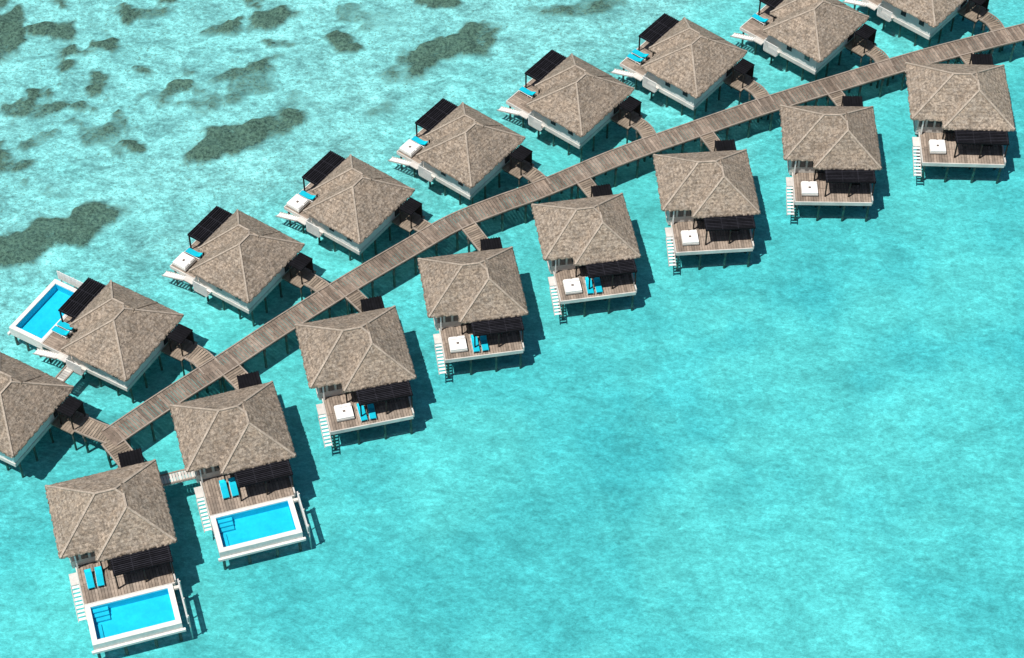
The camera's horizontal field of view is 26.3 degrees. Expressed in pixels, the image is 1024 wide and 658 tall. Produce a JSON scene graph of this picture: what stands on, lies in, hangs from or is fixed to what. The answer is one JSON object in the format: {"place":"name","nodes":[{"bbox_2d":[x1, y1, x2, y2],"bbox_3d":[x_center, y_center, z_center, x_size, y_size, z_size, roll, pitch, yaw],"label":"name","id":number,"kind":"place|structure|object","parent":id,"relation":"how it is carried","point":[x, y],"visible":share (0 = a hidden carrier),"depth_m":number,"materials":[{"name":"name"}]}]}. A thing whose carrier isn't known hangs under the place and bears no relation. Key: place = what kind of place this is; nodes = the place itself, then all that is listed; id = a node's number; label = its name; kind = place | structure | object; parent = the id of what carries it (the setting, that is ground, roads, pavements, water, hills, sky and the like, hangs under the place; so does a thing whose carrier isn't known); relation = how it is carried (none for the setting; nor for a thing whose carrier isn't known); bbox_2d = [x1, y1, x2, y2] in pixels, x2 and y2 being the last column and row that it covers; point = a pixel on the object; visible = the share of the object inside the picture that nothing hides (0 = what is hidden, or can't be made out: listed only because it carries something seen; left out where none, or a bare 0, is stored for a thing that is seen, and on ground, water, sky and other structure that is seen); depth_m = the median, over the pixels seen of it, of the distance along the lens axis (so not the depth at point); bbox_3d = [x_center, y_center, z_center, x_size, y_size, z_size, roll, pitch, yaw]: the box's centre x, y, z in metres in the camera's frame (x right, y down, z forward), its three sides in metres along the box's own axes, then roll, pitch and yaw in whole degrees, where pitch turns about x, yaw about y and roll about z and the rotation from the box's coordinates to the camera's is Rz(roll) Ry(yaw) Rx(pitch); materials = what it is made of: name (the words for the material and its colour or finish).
{"place":"outdoors","nodes":[
{"label":"outdoors","id":0,"kind":"place"},
{"bbox_2d":[0,0,1023,657],"bbox_3d":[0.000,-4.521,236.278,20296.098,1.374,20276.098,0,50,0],"label":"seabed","id":1,"kind":"structure","parent":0,"point":[802,436],"depth_m":229.39,"materials":[{"name":"teal liquid"}]},
{"bbox_2d":[0,352,88,477],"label":"overwater villa","id":2,"kind":"object","parent":1,"relation":"on","point":[35,405],"visible":1,"depth_m":218.69,"materials":[{"name":"beige wicker"}]},
{"bbox_2d":[72,415,116,461],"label":"wooden footpath","id":3,"kind":"structure","parent":1,"relation":"on","point":[95,427],"depth_m":220.71,"materials":[{"name":"brown wood"}]},
{"bbox_2d":[14,277,197,403],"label":"overwater villa","id":4,"kind":"object","parent":1,"relation":"on","point":[122,337],"visible":0.99,"depth_m":225.10,"materials":[{"name":"beige wicker"}]},
{"bbox_2d":[7,279,76,348],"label":"swimming pool","id":5,"kind":"structure","parent":4,"relation":"in","point":[36,321],"depth_m":231.15,"materials":[{"name":"liquid"}]},
{"bbox_2d":[51,326,69,337],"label":"sun lounger","id":6,"kind":"object","parent":4,"relation":"on","point":[58,330],"visible":1,"depth_m":228.28,"materials":[{"name":"blue fabric"}]},
{"bbox_2d":[57,320,72,333],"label":"sun lounger","id":7,"kind":"object","parent":4,"relation":"on","point":[63,325],"visible":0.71,"depth_m":228.80,"materials":[{"name":"blue fabric"}]},
{"bbox_2d":[55,359,78,381],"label":"white footbridge","id":8,"kind":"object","parent":4,"relation":"on","point":[64,376],"visible":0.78,"depth_m":225.21,"materials":[{"name":"wood"}]},
{"bbox_2d":[57,271,82,287],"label":"slatted privacy screen","id":9,"kind":"object","parent":4,"relation":"attached to","point":[69,280],"visible":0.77,"depth_m":233.09,"materials":[{"name":"white wood"}]},
{"bbox_2d":[45,448,182,657],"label":"overwater villa","id":10,"kind":"object","parent":1,"relation":"on","point":[116,525],"visible":0.98,"depth_m":208.87,"materials":[{"name":"beige wicker"}]},
{"bbox_2d":[84,568,95,589],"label":"sun lounger","id":11,"kind":"object","parent":10,"relation":"on","point":[89,578],"visible":1,"depth_m":208.59,"materials":[{"name":"blue fabric"}]},
{"bbox_2d":[94,566,104,586],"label":"sun lounger","id":12,"kind":"object","parent":10,"relation":"on","point":[99,575],"visible":1,"depth_m":208.74,"materials":[{"name":"blue fabric"}]},
{"bbox_2d":[84,584,185,654],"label":"swimming pool","id":13,"kind":"structure","parent":10,"relation":"in","point":[133,618],"depth_m":207.07,"materials":[{"name":"liquid"}]},
{"bbox_2d":[173,579,193,638],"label":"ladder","id":14,"kind":"object","parent":10,"relation":"attached to","point":[178,586],"visible":1,"depth_m":207.47,"materials":[{"name":"white wood"}]},
{"bbox_2d":[101,434,132,467],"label":"wooden footpath","id":15,"kind":"structure","parent":1,"relation":"on","point":[112,450],"depth_m":219.10,"materials":[{"name":"brown wood"}]},
{"bbox_2d":[180,343,221,392],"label":"wooden footpath","id":16,"kind":"structure","parent":1,"relation":"on","point":[197,358],"depth_m":226.74,"materials":[{"name":"brown wood"}]},
{"bbox_2d":[217,359,247,391],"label":"wooden footpath","id":17,"kind":"structure","parent":1,"relation":"on","point":[231,378],"depth_m":225.26,"materials":[{"name":"brown wood"}]},
{"bbox_2d":[169,371,301,569],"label":"overwater villa","id":18,"kind":"object","parent":1,"relation":"on","point":[241,435],"visible":0.95,"depth_m":215.32,"materials":[{"name":"beige wicker"}]},
{"bbox_2d":[160,469,195,486],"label":"white footbridge","id":19,"kind":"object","parent":18,"relation":"on","point":[174,477],"visible":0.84,"depth_m":216.81,"materials":[{"name":"wood"}]},
{"bbox_2d":[219,479,229,499],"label":"sun lounger","id":20,"kind":"object","parent":18,"relation":"on","point":[223,488],"visible":1,"depth_m":215.28,"materials":[{"name":"blue fabric"}]},
{"bbox_2d":[228,477,238,497],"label":"sun lounger","id":21,"kind":"object","parent":18,"relation":"on","point":[233,487],"visible":0.99,"depth_m":215.50,"materials":[{"name":"blue fabric"}]},
{"bbox_2d":[210,497,305,561],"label":"swimming pool","id":22,"kind":"structure","parent":18,"relation":"in","point":[256,528],"depth_m":213.68,"materials":[{"name":"liquid"}]},
{"bbox_2d":[293,491,311,548],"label":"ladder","id":23,"kind":"object","parent":18,"relation":"attached to","point":[307,527],"visible":1,"depth_m":213.93,"materials":[{"name":"white wood"}]},
{"bbox_2d":[162,206,315,326],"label":"overwater villa","id":24,"kind":"object","parent":1,"relation":"on","point":[246,263],"visible":1,"depth_m":231.61,"materials":[{"name":"brown wicker"}]},
{"bbox_2d":[172,252,195,271],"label":"daybed","id":25,"kind":"object","parent":24,"relation":"on","point":[183,261],"visible":1,"depth_m":234.38,"materials":[{"name":"white fabric"}]},
{"bbox_2d":[185,248,202,259],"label":"sun lounger","id":26,"kind":"object","parent":24,"relation":"on","point":[192,252],"visible":0.91,"depth_m":235.31,"materials":[{"name":"blue fabric"}]},
{"bbox_2d":[303,273,334,298],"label":"wooden footpath","id":27,"kind":"structure","parent":1,"relation":"on","point":[317,284],"depth_m":233.16,"materials":[{"name":"brown wood"}]},
{"bbox_2d":[275,150,424,263],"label":"overwater villa","id":28,"kind":"object","parent":1,"relation":"on","point":[358,206],"visible":0.99,"depth_m":236.91,"materials":[{"name":"brown wicker"}]},
{"bbox_2d":[286,194,308,212],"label":"daybed","id":29,"kind":"object","parent":28,"relation":"on","point":[298,203],"visible":1,"depth_m":239.90,"materials":[{"name":"white fabric"}]},
{"bbox_2d":[299,190,315,201],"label":"sun lounger","id":30,"kind":"object","parent":28,"relation":"on","point":[304,194],"visible":0.93,"depth_m":240.79,"materials":[{"name":"blue fabric"}]},
{"bbox_2d":[337,283,366,314],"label":"wooden footpath","id":31,"kind":"structure","parent":1,"relation":"on","point":[355,298],"depth_m":231.90,"materials":[{"name":"brown wood"}]},
{"bbox_2d":[295,296,416,449],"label":"overwater villa","id":32,"kind":"object","parent":1,"relation":"on","point":[363,357],"visible":0.99,"depth_m":221.88,"materials":[{"name":"beige wicker"}]},
{"bbox_2d":[334,403,354,421],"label":"daybed","id":33,"kind":"object","parent":32,"relation":"on","point":[343,412],"visible":1,"depth_m":221.26,"materials":[{"name":"white fabric"}]},
{"bbox_2d":[356,403,367,422],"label":"sun lounger","id":34,"kind":"object","parent":32,"relation":"on","point":[363,417],"visible":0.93,"depth_m":221.34,"materials":[{"name":"blue fabric"}]},
{"bbox_2d":[367,403,376,419],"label":"sun lounger","id":35,"kind":"object","parent":32,"relation":"on","point":[371,411],"visible":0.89,"depth_m":221.51,"materials":[{"name":"blue fabric"}]},
{"bbox_2d":[388,98,534,204],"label":"overwater villa","id":36,"kind":"object","parent":1,"relation":"on","point":[468,152],"visible":0.99,"depth_m":242.13,"materials":[{"name":"brown wicker"}]},
{"bbox_2d":[399,139,421,157],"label":"daybed","id":37,"kind":"object","parent":36,"relation":"on","point":[410,148],"visible":1,"depth_m":245.33,"materials":[{"name":"white fabric"}]},
{"bbox_2d":[411,136,427,147],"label":"sun lounger","id":38,"kind":"object","parent":36,"relation":"on","point":[417,140],"visible":0.92,"depth_m":246.15,"materials":[{"name":"blue fabric"}]},
{"bbox_2d":[457,217,487,251],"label":"wooden footpath","id":39,"kind":"structure","parent":1,"relation":"on","point":[474,234],"depth_m":237.73,"materials":[{"name":"brown wood"}]},
{"bbox_2d":[417,236,528,377],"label":"overwater villa","id":40,"kind":"object","parent":1,"relation":"on","point":[478,294],"visible":1,"depth_m":227.58,"materials":[{"name":"brown wicker"}]},
{"bbox_2d":[448,335,467,353],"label":"daybed","id":41,"kind":"object","parent":40,"relation":"on","point":[457,344],"visible":1,"depth_m":226.98,"materials":[{"name":"white fabric"}]},
{"bbox_2d":[471,335,479,353],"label":"sun lounger","id":42,"kind":"object","parent":40,"relation":"on","point":[477,349],"visible":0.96,"depth_m":227.07,"materials":[{"name":"blue fabric"}]},
{"bbox_2d":[480,335,488,351],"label":"sun lounger","id":43,"kind":"object","parent":40,"relation":"on","point":[484,343],"visible":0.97,"depth_m":227.24,"materials":[{"name":"blue fabric"}]},
{"bbox_2d":[522,165,550,196],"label":"wooden footpath","id":44,"kind":"structure","parent":1,"relation":"on","point":[531,174],"depth_m":243.38,"materials":[{"name":"brown wood"}]},
{"bbox_2d":[101,23,1023,447],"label":"wooden jetty","id":45,"kind":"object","parent":1,"relation":"on","point":[479,213],"visible":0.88,"depth_m":241.18,"materials":[{"name":"brown wood"}]},
{"bbox_2d":[412,218,437,240],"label":"wooden footpath","id":46,"kind":"structure","parent":45,"relation":"attached to","point":[422,223],"depth_m":238.45,"materials":[{"name":"brown wood"}]},
{"bbox_2d":[497,49,642,161],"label":"overwater villa","id":47,"kind":"object","parent":1,"relation":"on","point":[577,102],"visible":1,"depth_m":247.29,"materials":[{"name":"brown wicker"}]},
{"bbox_2d":[519,86,535,98],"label":"sun lounger","id":48,"kind":"object","parent":47,"relation":"on","point":[524,90],"visible":1,"depth_m":251.32,"materials":[{"name":"blue fabric"}]},
{"bbox_2d":[572,172,595,198],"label":"wooden footpath","id":49,"kind":"structure","parent":1,"relation":"on","point":[585,186],"depth_m":242.50,"materials":[{"name":"brown wood"}]},
{"bbox_2d":[531,183,640,319],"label":"overwater villa","id":50,"kind":"object","parent":1,"relation":"on","point":[591,237],"visible":1,"depth_m":232.67,"materials":[{"name":"brown wicker"}]},
{"bbox_2d":[563,278,581,294],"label":"daybed","id":51,"kind":"object","parent":50,"relation":"on","point":[572,286],"visible":1,"depth_m":232.10,"materials":[{"name":"white fabric"}]},
{"bbox_2d":[585,277,593,294],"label":"sun lounger","id":52,"kind":"object","parent":50,"relation":"on","point":[590,290],"visible":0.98,"depth_m":232.27,"materials":[{"name":"blue fabric"}]},
{"bbox_2d":[593,277,602,293],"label":"sun lounger","id":53,"kind":"object","parent":50,"relation":"on","point":[597,284],"visible":0.99,"depth_m":232.36,"materials":[{"name":"blue fabric"}]},
{"bbox_2d":[628,116,659,161],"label":"wooden footpath","id":54,"kind":"structure","parent":1,"relation":"on","point":[641,127],"depth_m":248.22,"materials":[{"name":"brown wood"}]},
{"bbox_2d":[611,13,754,119],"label":"overwater villa","id":55,"kind":"object","parent":1,"relation":"on","point":[690,64],"visible":0.99,"depth_m":251.23,"materials":[{"name":"brown wicker"}]},
{"bbox_2d":[627,53,643,65],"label":"sun lounger","id":56,"kind":"object","parent":55,"relation":"on","point":[633,57],"visible":1,"depth_m":254.86,"materials":[{"name":"blue fabric"}]},
{"bbox_2d":[632,49,648,60],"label":"sun lounger","id":57,"kind":"object","parent":55,"relation":"on","point":[638,53],"visible":1,"depth_m":255.34,"materials":[{"name":"blue fabric"}]},
{"bbox_2d":[653,139,760,270],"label":"overwater villa","id":58,"kind":"object","parent":1,"relation":"on","point":[711,198],"visible":1,"depth_m":237.07,"materials":[{"name":"brown wicker"}]},
{"bbox_2d":[680,230,698,245],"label":"daybed","id":59,"kind":"object","parent":58,"relation":"on","point":[689,237],"visible":1,"depth_m":236.60,"materials":[{"name":"white fabric"}]},
{"bbox_2d":[695,126,719,151],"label":"wooden footpath","id":60,"kind":"structure","parent":1,"relation":"on","point":[708,141],"depth_m":247.10,"materials":[{"name":"brown wood"}]},
{"bbox_2d":[743,79,773,122],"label":"wooden footpath","id":61,"kind":"structure","parent":1,"relation":"on","point":[752,88],"depth_m":252.20,"materials":[{"name":"brown wood"}]},
{"bbox_2d":[730,0,876,80],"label":"overwater villa","id":62,"kind":"object","parent":1,"relation":"on","point":[814,37],"visible":0.98,"depth_m":254.73,"materials":[{"name":"brown wicker"}]},
{"bbox_2d":[752,14,768,25],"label":"sun lounger","id":63,"kind":"object","parent":62,"relation":"on","point":[758,18],"visible":1,"depth_m":259.28,"materials":[{"name":"blue fabric"}]},
{"bbox_2d":[779,95,881,221],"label":"overwater villa","id":64,"kind":"object","parent":1,"relation":"on","point":[833,152],"visible":0.98,"depth_m":241.70,"materials":[{"name":"brown wicker"}]},
{"bbox_2d":[801,181,817,196],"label":"daybed","id":65,"kind":"object","parent":64,"relation":"on","point":[810,188],"visible":1,"depth_m":241.29,"materials":[{"name":"white fabric"}]},
{"bbox_2d":[824,84,844,105],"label":"wooden footpath","id":66,"kind":"structure","parent":1,"relation":"on","point":[836,98],"depth_m":251.50,"materials":[{"name":"brown wood"}]},
{"bbox_2d":[862,45,893,87],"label":"wooden footpath","id":67,"kind":"structure","parent":1,"relation":"on","point":[875,54],"depth_m":256.07,"materials":[{"name":"brown wood"}]},
{"bbox_2d":[843,0,988,47],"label":"overwater villa","id":68,"kind":"object","parent":1,"relation":"on","point":[928,19],"visible":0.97,"depth_m":258.64,"materials":[{"name":"brown wicker"}]},
{"bbox_2d":[905,53,1015,183],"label":"overwater villa","id":69,"kind":"object","parent":1,"relation":"on","point":[964,112],"visible":1,"depth_m":245.75,"materials":[{"name":"brown wicker"}]},
{"bbox_2d":[928,139,945,154],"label":"daybed","id":70,"kind":"object","parent":69,"relation":"on","point":[937,146],"visible":1,"depth_m":245.46,"materials":[{"name":"white fabric"}]},
{"bbox_2d":[954,46,973,63],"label":"wooden footpath","id":71,"kind":"structure","parent":1,"relation":"on","point":[965,59],"depth_m":255.75,"materials":[{"name":"brown wood"}]},
{"bbox_2d":[976,11,1008,53],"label":"wooden footpath","id":72,"kind":"structure","parent":1,"relation":"on","point":[989,21],"depth_m":259.72,"materials":[{"name":"brown wood"}]}
]}

